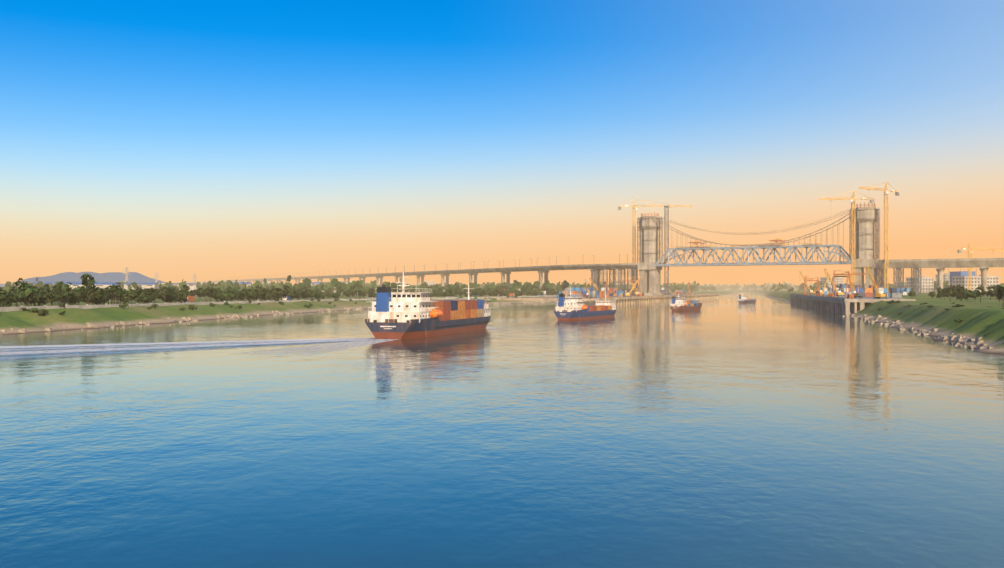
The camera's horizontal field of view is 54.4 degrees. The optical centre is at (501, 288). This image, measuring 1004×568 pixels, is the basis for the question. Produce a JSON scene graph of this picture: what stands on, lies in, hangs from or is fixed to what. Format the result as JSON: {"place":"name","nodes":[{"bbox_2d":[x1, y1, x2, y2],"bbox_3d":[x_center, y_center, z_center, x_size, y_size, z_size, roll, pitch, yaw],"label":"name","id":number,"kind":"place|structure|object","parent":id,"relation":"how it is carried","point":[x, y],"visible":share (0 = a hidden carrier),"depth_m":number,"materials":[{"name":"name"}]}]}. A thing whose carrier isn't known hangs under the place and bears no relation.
{"place":"outdoors","nodes":[
{"label":"outdoors","id":0,"kind":"place"},
{"bbox_2d":[0,272,165,286],"bbox_3d":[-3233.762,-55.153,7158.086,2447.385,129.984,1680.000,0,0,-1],"label":"hill","id":1,"kind":"structure","parent":0,"point":[136,277],"depth_m":6882.59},
{"bbox_2d":[0,295,555,311],"bbox_3d":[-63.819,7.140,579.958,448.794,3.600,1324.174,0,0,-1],"label":"road","id":2,"kind":"structure","parent":0,"point":[8,309],"depth_m":422.87,"materials":[{"name":"grey asphalt"}]},
{"bbox_2d":[330,291,338,298],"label":"tree","id":3,"kind":"object","parent":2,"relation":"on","point":[334,294],"visible":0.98,"depth_m":624.12,"materials":[{"name":"green plant"}]},
{"bbox_2d":[181,293,513,302],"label":"trucks","id":4,"kind":"object","parent":2,"relation":"on","point":[190,298],"visible":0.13,"depth_m":555.25,"materials":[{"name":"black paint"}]},
{"bbox_2d":[0,293,1003,567],"bbox_3d":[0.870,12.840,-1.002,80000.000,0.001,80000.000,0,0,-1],"label":"water","id":5,"kind":"structure","parent":0,"point":[730,431],"depth_m":79.65,"materials":[{"name":"blue liquid"}]},
{"bbox_2d":[0,338,373,347],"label":"ship wake","id":6,"kind":"object","parent":5,"relation":"on","point":[163,343],"visible":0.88,"depth_m":226.21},
{"bbox_2d":[1,338,374,350],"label":"ship wake","id":7,"kind":"object","parent":5,"relation":"on","point":[158,345],"visible":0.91,"depth_m":218.32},
{"bbox_2d":[0,338,392,359],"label":"ship wake","id":8,"kind":"object","parent":5,"relation":"on","point":[43,355],"visible":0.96,"depth_m":204.15,"materials":[{"name":"grey liquid"}]},
{"bbox_2d":[302,339,397,347],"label":"ship wake","id":9,"kind":"object","parent":5,"relation":"on","point":[363,341],"visible":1,"depth_m":226.21,"materials":[{"name":"white liquid"}]},
{"bbox_2d":[365,271,491,338],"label":"cargo ship","id":10,"kind":"object","parent":5,"relation":"on","point":[401,315],"visible":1,"depth_m":252.64},
{"bbox_2d":[554,286,616,319],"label":"cargo ship","id":11,"kind":"object","parent":5,"relation":"on","point":[571,308],"visible":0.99,"depth_m":397.34,"materials":[{"name":"multicoloured metal"}]},
{"bbox_2d":[670,293,701,310],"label":"cargo ship","id":12,"kind":"object","parent":5,"relation":"on","point":[679,304],"visible":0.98,"depth_m":547.67,"materials":[{"name":"multicoloured metal"}]},
{"bbox_2d":[738,295,755,302],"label":"ship hull","id":13,"kind":"object","parent":5,"relation":"on","point":[742,299],"visible":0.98,"depth_m":827.22,"materials":[{"name":"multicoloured metal"}]},
{"bbox_2d":[0,289,1003,355],"bbox_3d":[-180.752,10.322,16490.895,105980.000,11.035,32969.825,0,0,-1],"label":"ground","id":14,"kind":"structure","parent":0,"point":[978,317],"depth_m":352.57,"materials":[{"name":"green plant"}]},
{"bbox_2d":[0,293,6,302],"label":"tree","id":15,"kind":"object","parent":14,"relation":"on","point":[2,297],"visible":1,"depth_m":313.18,"materials":[{"name":"green plant"}]},
{"bbox_2d":[0,287,6,295],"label":"tree","id":16,"kind":"object","parent":14,"relation":"on","point":[2,291],"visible":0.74,"depth_m":341.12,"materials":[{"name":"green plant"}]},
{"bbox_2d":[0,298,10,306],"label":"tree","id":17,"kind":"object","parent":14,"relation":"on","point":[5,302],"visible":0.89,"depth_m":315.43,"materials":[{"name":"green plant"}]},
{"bbox_2d":[6,287,20,305],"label":"tree","id":18,"kind":"object","parent":14,"relation":"on","point":[9,298],"visible":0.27,"depth_m":334.40,"materials":[{"name":"green plant"}]},
{"bbox_2d":[8,290,19,306],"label":"tree","id":19,"kind":"object","parent":14,"relation":"on","point":[14,298],"visible":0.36,"depth_m":327.79,"materials":[{"name":"green plant"}]},
{"bbox_2d":[13,278,27,305],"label":"tree","id":20,"kind":"object","parent":14,"relation":"on","point":[17,292],"visible":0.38,"depth_m":324.82,"materials":[{"name":"green plant"}]},
{"bbox_2d":[18,283,37,305],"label":"tree","id":21,"kind":"object","parent":14,"relation":"on","point":[26,290],"visible":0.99,"depth_m":321.32,"materials":[{"name":"green plant"}]},
{"bbox_2d":[24,295,36,304],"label":"tree","id":22,"kind":"object","parent":14,"relation":"on","point":[30,302],"visible":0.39,"depth_m":345.31,"materials":[{"name":"green plant"}]},
{"bbox_2d":[28,307,39,312],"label":"bush","id":23,"kind":"object","parent":14,"relation":"on","point":[35,309],"visible":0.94,"depth_m":307.97,"materials":[{"name":"green plant"}]},
{"bbox_2d":[34,292,46,305],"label":"tree","id":24,"kind":"object","parent":14,"relation":"on","point":[37,301],"visible":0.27,"depth_m":336.56,"materials":[{"name":"green plant"}]},
{"bbox_2d":[37,309,48,315],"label":"bush","id":25,"kind":"object","parent":14,"relation":"on","point":[42,311],"visible":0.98,"depth_m":307.20,"materials":[{"name":"green plant"}]},
{"bbox_2d":[41,284,48,291],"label":"tree","id":26,"kind":"object","parent":14,"relation":"on","point":[46,286],"visible":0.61,"depth_m":503.26,"materials":[{"name":"green plant"}]},
{"bbox_2d":[38,290,53,302],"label":"tree","id":27,"kind":"object","parent":14,"relation":"on","point":[44,297],"visible":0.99,"depth_m":332.05,"materials":[{"name":"green plant"}]},
{"bbox_2d":[50,291,57,305],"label":"tree","id":28,"kind":"object","parent":14,"relation":"on","point":[54,297],"visible":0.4,"depth_m":344.14,"materials":[{"name":"green plant"}]},
{"bbox_2d":[54,288,62,305],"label":"tree","id":29,"kind":"object","parent":14,"relation":"on","point":[58,290],"visible":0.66,"depth_m":367.42,"materials":[{"name":"green plant"}]},
{"bbox_2d":[52,281,71,304],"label":"tree","id":30,"kind":"object","parent":14,"relation":"on","point":[61,285],"visible":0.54,"depth_m":375.42,"materials":[{"name":"green plant"}]},
{"bbox_2d":[58,287,76,304],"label":"tree","id":31,"kind":"object","parent":14,"relation":"on","point":[67,294],"visible":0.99,"depth_m":350.52,"materials":[{"name":"green plant"}]},
{"bbox_2d":[66,295,78,304],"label":"tree","id":32,"kind":"object","parent":14,"relation":"on","point":[72,301],"visible":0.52,"depth_m":359.05,"materials":[{"name":"green plant"}]},
{"bbox_2d":[75,290,84,304],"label":"tree","id":33,"kind":"object","parent":14,"relation":"on","point":[79,294],"visible":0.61,"depth_m":369.50,"materials":[{"name":"green plant"}]},
{"bbox_2d":[79,274,95,303],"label":"tree","id":34,"kind":"object","parent":14,"relation":"on","point":[86,282],"visible":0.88,"depth_m":367.76,"materials":[{"name":"green plant"}]},
{"bbox_2d":[83,288,100,302],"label":"tree","id":35,"kind":"object","parent":14,"relation":"on","point":[90,295],"visible":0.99,"depth_m":357.38,"materials":[{"name":"green plant"}]},
{"bbox_2d":[89,288,105,304],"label":"tree","id":36,"kind":"object","parent":14,"relation":"on","point":[100,298],"visible":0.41,"depth_m":362.92,"materials":[{"name":"green plant"}]},
{"bbox_2d":[95,287,106,296],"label":"tree","id":37,"kind":"object","parent":14,"relation":"on","point":[104,293],"visible":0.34,"depth_m":376.37,"materials":[{"name":"green plant"}]},
{"bbox_2d":[107,282,122,303],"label":"tree","id":38,"kind":"object","parent":14,"relation":"on","point":[113,294],"visible":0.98,"depth_m":382.04,"materials":[{"name":"green plant"}]},
{"bbox_2d":[119,293,128,302],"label":"tree","id":39,"kind":"object","parent":14,"relation":"on","point":[124,298],"visible":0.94,"depth_m":385.74,"materials":[{"name":"green plant"}]},
{"bbox_2d":[119,303,128,307],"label":"bush","id":40,"kind":"object","parent":14,"relation":"on","point":[122,305],"visible":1,"depth_m":358.90,"materials":[{"name":"green plant"}]},
{"bbox_2d":[125,289,138,301],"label":"tree","id":41,"kind":"object","parent":14,"relation":"on","point":[134,295],"visible":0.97,"depth_m":389.21,"materials":[{"name":"green plant"}]},
{"bbox_2d":[130,285,142,302],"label":"tree","id":42,"kind":"object","parent":14,"relation":"on","point":[139,287],"visible":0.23,"depth_m":472.89,"materials":[{"name":"green plant"}]},
{"bbox_2d":[138,288,152,302],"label":"tree","id":43,"kind":"object","parent":14,"relation":"on","point":[141,293],"visible":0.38,"depth_m":413.99,"materials":[{"name":"green plant"}]},
{"bbox_2d":[140,295,151,302],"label":"tree","id":44,"kind":"object","parent":14,"relation":"on","point":[147,299],"visible":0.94,"depth_m":400.35,"materials":[{"name":"green plant"}]},
{"bbox_2d":[144,288,152,295],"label":"tree","id":45,"kind":"object","parent":14,"relation":"on","point":[145,292],"visible":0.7,"depth_m":405.73,"materials":[{"name":"green plant"}]},
{"bbox_2d":[147,288,154,301],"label":"tree","id":46,"kind":"object","parent":14,"relation":"on","point":[153,295],"visible":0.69,"depth_m":404.45,"materials":[{"name":"green plant"}]},
{"bbox_2d":[156,286,171,301],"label":"tree","id":47,"kind":"object","parent":14,"relation":"on","point":[166,290],"visible":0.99,"depth_m":416.53,"materials":[{"name":"green plant"}]},
{"bbox_2d":[160,294,169,300],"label":"tree","id":48,"kind":"object","parent":14,"relation":"on","point":[166,298],"visible":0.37,"depth_m":425.57,"materials":[{"name":"green plant"}]},
{"bbox_2d":[165,295,176,301],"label":"tree","id":49,"kind":"object","parent":14,"relation":"on","point":[173,299],"visible":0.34,"depth_m":434.41,"materials":[{"name":"green plant"}]},
{"bbox_2d":[177,293,187,302],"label":"tree","id":50,"kind":"object","parent":14,"relation":"on","point":[182,297],"visible":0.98,"depth_m":439.96,"materials":[{"name":"green plant"}]},
{"bbox_2d":[183,284,189,291],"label":"tree","id":51,"kind":"object","parent":14,"relation":"on","point":[186,288],"visible":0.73,"depth_m":585.38,"materials":[{"name":"green plant"}]},
{"bbox_2d":[187,291,195,295],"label":"tree","id":52,"kind":"object","parent":14,"relation":"on","point":[189,293],"visible":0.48,"depth_m":500.04,"materials":[{"name":"green plant"}]},
{"bbox_2d":[193,287,204,296],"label":"tree","id":53,"kind":"object","parent":14,"relation":"on","point":[199,291],"visible":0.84,"depth_m":541.41,"materials":[{"name":"green plant"}]},
{"bbox_2d":[201,291,211,301],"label":"tree","id":54,"kind":"object","parent":14,"relation":"on","point":[208,294],"visible":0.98,"depth_m":508.87,"materials":[{"name":"green plant"}]},
{"bbox_2d":[205,287,217,298],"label":"tree","id":55,"kind":"object","parent":14,"relation":"on","point":[210,290],"visible":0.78,"depth_m":512.45,"materials":[{"name":"green plant"}]},
{"bbox_2d":[214,290,225,301],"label":"tree","id":56,"kind":"object","parent":14,"relation":"on","point":[218,293],"visible":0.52,"depth_m":507.07,"materials":[{"name":"green plant"}]},
{"bbox_2d":[217,292,231,300],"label":"tree","id":57,"kind":"object","parent":14,"relation":"on","point":[224,296],"visible":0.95,"depth_m":499.02,"materials":[{"name":"green plant"}]},
{"bbox_2d":[228,290,236,300],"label":"tree","id":58,"kind":"object","parent":14,"relation":"on","point":[233,293],"visible":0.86,"depth_m":512.98,"materials":[{"name":"green plant"}]},
{"bbox_2d":[229,287,239,292],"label":"tree","id":59,"kind":"object","parent":14,"relation":"on","point":[234,289],"visible":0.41,"depth_m":590.81,"materials":[{"name":"green plant"}]},
{"bbox_2d":[238,291,250,298],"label":"tree","id":60,"kind":"object","parent":14,"relation":"on","point":[242,295],"visible":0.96,"depth_m":503.75,"materials":[{"name":"green plant"}]},
{"bbox_2d":[247,289,257,300],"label":"tree","id":61,"kind":"object","parent":14,"relation":"on","point":[252,293],"visible":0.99,"depth_m":513.82,"materials":[{"name":"green plant"}]},
{"bbox_2d":[256,289,265,300],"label":"tree","id":62,"kind":"object","parent":14,"relation":"on","point":[263,292],"visible":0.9,"depth_m":523.44,"materials":[{"name":"green plant"}]},
{"bbox_2d":[11,281,511,293],"bbox_3d":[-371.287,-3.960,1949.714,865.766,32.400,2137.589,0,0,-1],"label":"trees","id":63,"kind":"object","parent":14,"relation":"on","point":[192,286],"depth_m":995.48,"materials":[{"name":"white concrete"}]},
{"bbox_2d":[267,294,275,299],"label":"tree","id":64,"kind":"object","parent":14,"relation":"on","point":[271,296],"visible":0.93,"depth_m":542.37,"materials":[{"name":"green plant"}]},
{"bbox_2d":[271,286,278,293],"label":"tree","id":65,"kind":"object","parent":14,"relation":"on","point":[273,290],"visible":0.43,"depth_m":582.18,"materials":[{"name":"green plant"}]},
{"bbox_2d":[275,289,288,298],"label":"tree","id":66,"kind":"object","parent":14,"relation":"on","point":[279,293],"visible":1,"depth_m":551.77,"materials":[{"name":"green plant"}]},
{"bbox_2d":[286,292,294,298],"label":"tree","id":67,"kind":"object","parent":14,"relation":"on","point":[292,294],"visible":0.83,"depth_m":560.30,"materials":[{"name":"green plant"}]},
{"bbox_2d":[293,290,301,299],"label":"tree","id":68,"kind":"object","parent":14,"relation":"on","point":[298,293],"visible":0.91,"depth_m":574.65,"materials":[{"name":"green plant"}]},
{"bbox_2d":[303,290,311,299],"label":"tree","id":69,"kind":"object","parent":14,"relation":"on","point":[307,293],"visible":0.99,"depth_m":581.72,"materials":[{"name":"green plant"}]},
{"bbox_2d":[314,289,320,299],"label":"tree","id":70,"kind":"object","parent":14,"relation":"on","point":[318,293],"visible":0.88,"depth_m":599.43,"materials":[{"name":"green plant"}]},
{"bbox_2d":[87,267,586,282],"bbox_3d":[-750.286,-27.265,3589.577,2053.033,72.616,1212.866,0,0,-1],"label":"transmission towers","id":71,"kind":"structure","parent":14,"relation":"on","point":[156,275],"depth_m":3201.34,"materials":[{"name":"grey metal"}]},
{"bbox_2d":[345,290,352,296],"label":"tree","id":72,"kind":"object","parent":14,"relation":"on","point":[348,292],"visible":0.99,"depth_m":701.54,"materials":[{"name":"green plant"}]},
{"bbox_2d":[158,263,636,290],"bbox_3d":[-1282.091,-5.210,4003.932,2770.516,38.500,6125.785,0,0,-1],"label":"viaduct","id":73,"kind":"object","parent":14,"relation":"on","point":[541,270],"visible":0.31,"depth_m":1265.63,"materials":[{"name":"concrete"}]},
{"bbox_2d":[222,254,627,279],"bbox_3d":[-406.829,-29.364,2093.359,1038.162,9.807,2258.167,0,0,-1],"label":"street lights","id":74,"kind":"object","parent":73,"relation":"on","point":[423,265],"visible":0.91,"depth_m":1492.47,"materials":[{"name":"grey metal"}]},
{"bbox_2d":[444,291,450,296],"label":"tree","id":75,"kind":"object","parent":14,"relation":"on","point":[447,293],"visible":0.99,"depth_m":768.42,"materials":[{"name":"green plant"}]},
{"bbox_2d":[0,301,992,349],"bbox_3d":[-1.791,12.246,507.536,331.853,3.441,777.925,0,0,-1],"label":"shore rocks","id":76,"kind":"object","parent":14,"relation":"on","point":[958,339],"visible":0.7,"depth_m":324.26,"materials":[{"name":"grey stone"}]},
{"bbox_2d":[2,275,1003,296],"bbox_3d":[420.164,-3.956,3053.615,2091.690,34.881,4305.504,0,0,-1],"label":"trees","id":77,"kind":"object","parent":14,"relation":"on","point":[328,287],"visible":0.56,"depth_m":1092.12,"materials":[{"name":"green plant"}]},
{"bbox_2d":[473,284,909,297],"bbox_3d":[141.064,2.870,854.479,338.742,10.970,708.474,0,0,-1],"label":"container stacks","id":78,"kind":"object","parent":14,"relation":"on","point":[867,292],"visible":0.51,"depth_m":723.89,"materials":[{"name":"multicoloured metal"}]},
{"bbox_2d":[592,268,920,295],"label":"falsework towers","id":79,"kind":"structure","parent":14,"relation":"on","point":[620,281],"depth_m":965.39,"materials":[{"name":"grey metal"}]},
{"bbox_2d":[818,191,874,284],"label":"crane","id":80,"kind":"object","parent":14,"relation":"on","point":[852,229],"visible":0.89,"depth_m":838.15,"materials":[{"name":"metal"}]},
{"bbox_2d":[853,207,877,287],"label":"tower","id":81,"kind":"structure","parent":14,"relation":"on","point":[864,257],"depth_m":846.51,"materials":[{"name":"concrete"}]},
{"bbox_2d":[849,202,882,285],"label":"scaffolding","id":82,"kind":"object","parent":81,"relation":"on","point":[876,255],"visible":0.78,"depth_m":845.49,"materials":[{"name":"grey metal"}]},
{"bbox_2d":[858,182,898,287],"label":"crane","id":83,"kind":"object","parent":14,"relation":"on","point":[885,226],"visible":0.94,"depth_m":829.93,"materials":[{"name":"metal"}]},
{"bbox_2d":[805,269,998,292],"bbox_3d":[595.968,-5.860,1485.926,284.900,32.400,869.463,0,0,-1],"label":"buildings","id":84,"kind":"structure","parent":14,"relation":"on","point":[956,278],"depth_m":1096.04,"materials":[{"name":"white concrete"}]},
{"bbox_2d":[907,290,915,298],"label":"tree","id":85,"kind":"object","parent":14,"relation":"on","point":[912,292],"visible":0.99,"depth_m":515.69,"materials":[{"name":"green plant"}]},
{"bbox_2d":[928,292,935,298],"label":"tree","id":86,"kind":"object","parent":14,"relation":"on","point":[932,294],"visible":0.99,"depth_m":511.73,"materials":[{"name":"green plant"}]},
{"bbox_2d":[874,258,1003,294],"bbox_3d":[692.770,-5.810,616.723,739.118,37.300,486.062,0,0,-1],"label":"viaduct","id":87,"kind":"object","parent":14,"relation":"on","point":[941,265],"visible":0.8,"depth_m":813.08,"materials":[{"name":"concrete"}]},
{"bbox_2d":[936,292,945,297],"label":"tree","id":88,"kind":"object","parent":14,"relation":"on","point":[939,294],"visible":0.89,"depth_m":493.95,"materials":[{"name":"green plant"}]},
{"bbox_2d":[945,288,955,300],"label":"tree","id":89,"kind":"object","parent":14,"relation":"on","point":[949,292],"visible":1,"depth_m":422.91,"materials":[{"name":"green plant"}]},
{"bbox_2d":[948,285,958,297],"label":"tree","id":90,"kind":"object","parent":14,"relation":"on","point":[954,287],"visible":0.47,"depth_m":540.75,"materials":[{"name":"green plant"}]},
{"bbox_2d":[957,286,964,300],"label":"tree","id":91,"kind":"object","parent":14,"relation":"on","point":[961,288],"visible":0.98,"depth_m":433.87,"materials":[{"name":"green plant"}]},
{"bbox_2d":[963,289,977,300],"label":"tree","id":92,"kind":"object","parent":14,"relation":"on","point":[969,293],"visible":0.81,"depth_m":441.16,"materials":[{"name":"green plant"}]},
{"bbox_2d":[975,284,985,301],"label":"tree","id":93,"kind":"object","parent":14,"relation":"on","point":[982,292],"visible":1,"depth_m":402.02,"materials":[{"name":"green plant"}]},
{"bbox_2d":[958,243,1003,289],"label":"crane","id":94,"kind":"object","parent":14,"relation":"on","point":[970,269],"visible":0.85,"depth_m":1005.15,"materials":[{"name":"metal"}]},
{"bbox_2d":[986,285,995,299],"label":"tree","id":95,"kind":"object","parent":14,"relation":"on","point":[990,292],"visible":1,"depth_m":469.64,"materials":[{"name":"green plant"}]},
{"bbox_2d":[997,286,1003,306],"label":"tree","id":96,"kind":"object","parent":14,"relation":"on","point":[1000,291],"visible":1,"depth_m":290.87,"materials":[{"name":"green plant"}]},
{"bbox_2d":[0,0,1003,285],"label":"sky","id":97,"kind":"structure","parent":0,"point":[176,140],"materials":[{"name":"blue"}]},
{"bbox_2d":[497,293,718,304],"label":"quay","id":98,"kind":"structure","parent":0,"point":[632,299],"depth_m":810.52,"materials":[{"name":"concrete"}]},
{"bbox_2d":[637,216,663,295],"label":"tower","id":99,"kind":"structure","parent":98,"relation":"on","point":[650,279],"depth_m":954.24,"materials":[{"name":"concrete"}]},
{"bbox_2d":[633,212,662,293],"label":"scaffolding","id":100,"kind":"object","parent":99,"relation":"on","point":[659,249],"visible":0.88,"depth_m":961.89,"materials":[{"name":"grey metal"}]},
{"bbox_2d":[653,244,853,266],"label":"truss bridge span","id":101,"kind":"object","parent":99,"relation":"on","point":[780,260],"visible":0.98,"depth_m":899.81,"materials":[{"name":"grey metal"}]},
{"bbox_2d":[675,238,819,247],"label":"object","id":102,"kind":"object","parent":101,"relation":"on","point":[778,239],"visible":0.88,"depth_m":901.54,"materials":[{"name":"metal"}]},
{"bbox_2d":[653,209,853,249],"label":"suspension cables","id":103,"kind":"object","parent":99,"relation":"attached to","point":[799,239],"visible":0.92,"depth_m":901.02,"materials":[{"name":"grey metal"}]},
{"bbox_2d":[618,199,692,292],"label":"crane","id":104,"kind":"object","parent":98,"relation":"on","point":[635,207],"visible":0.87,"depth_m":981.61,"materials":[{"name":"metal"}]},
{"bbox_2d":[664,206,669,295],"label":"hoist mast","id":105,"kind":"object","parent":98,"relation":"on","point":[665,262],"visible":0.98,"depth_m":947.41,"materials":[{"name":"grey metal"}]},
{"bbox_2d":[586,266,886,298],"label":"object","id":106,"kind":"object","parent":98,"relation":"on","point":[880,295],"visible":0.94,"depth_m":602.20,"materials":[{"name":"orange metal"}]},
{"bbox_2d":[790,294,915,314],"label":"quay","id":107,"kind":"structure","parent":0,"point":[841,305],"depth_m":498.22,"materials":[{"name":"concrete"}]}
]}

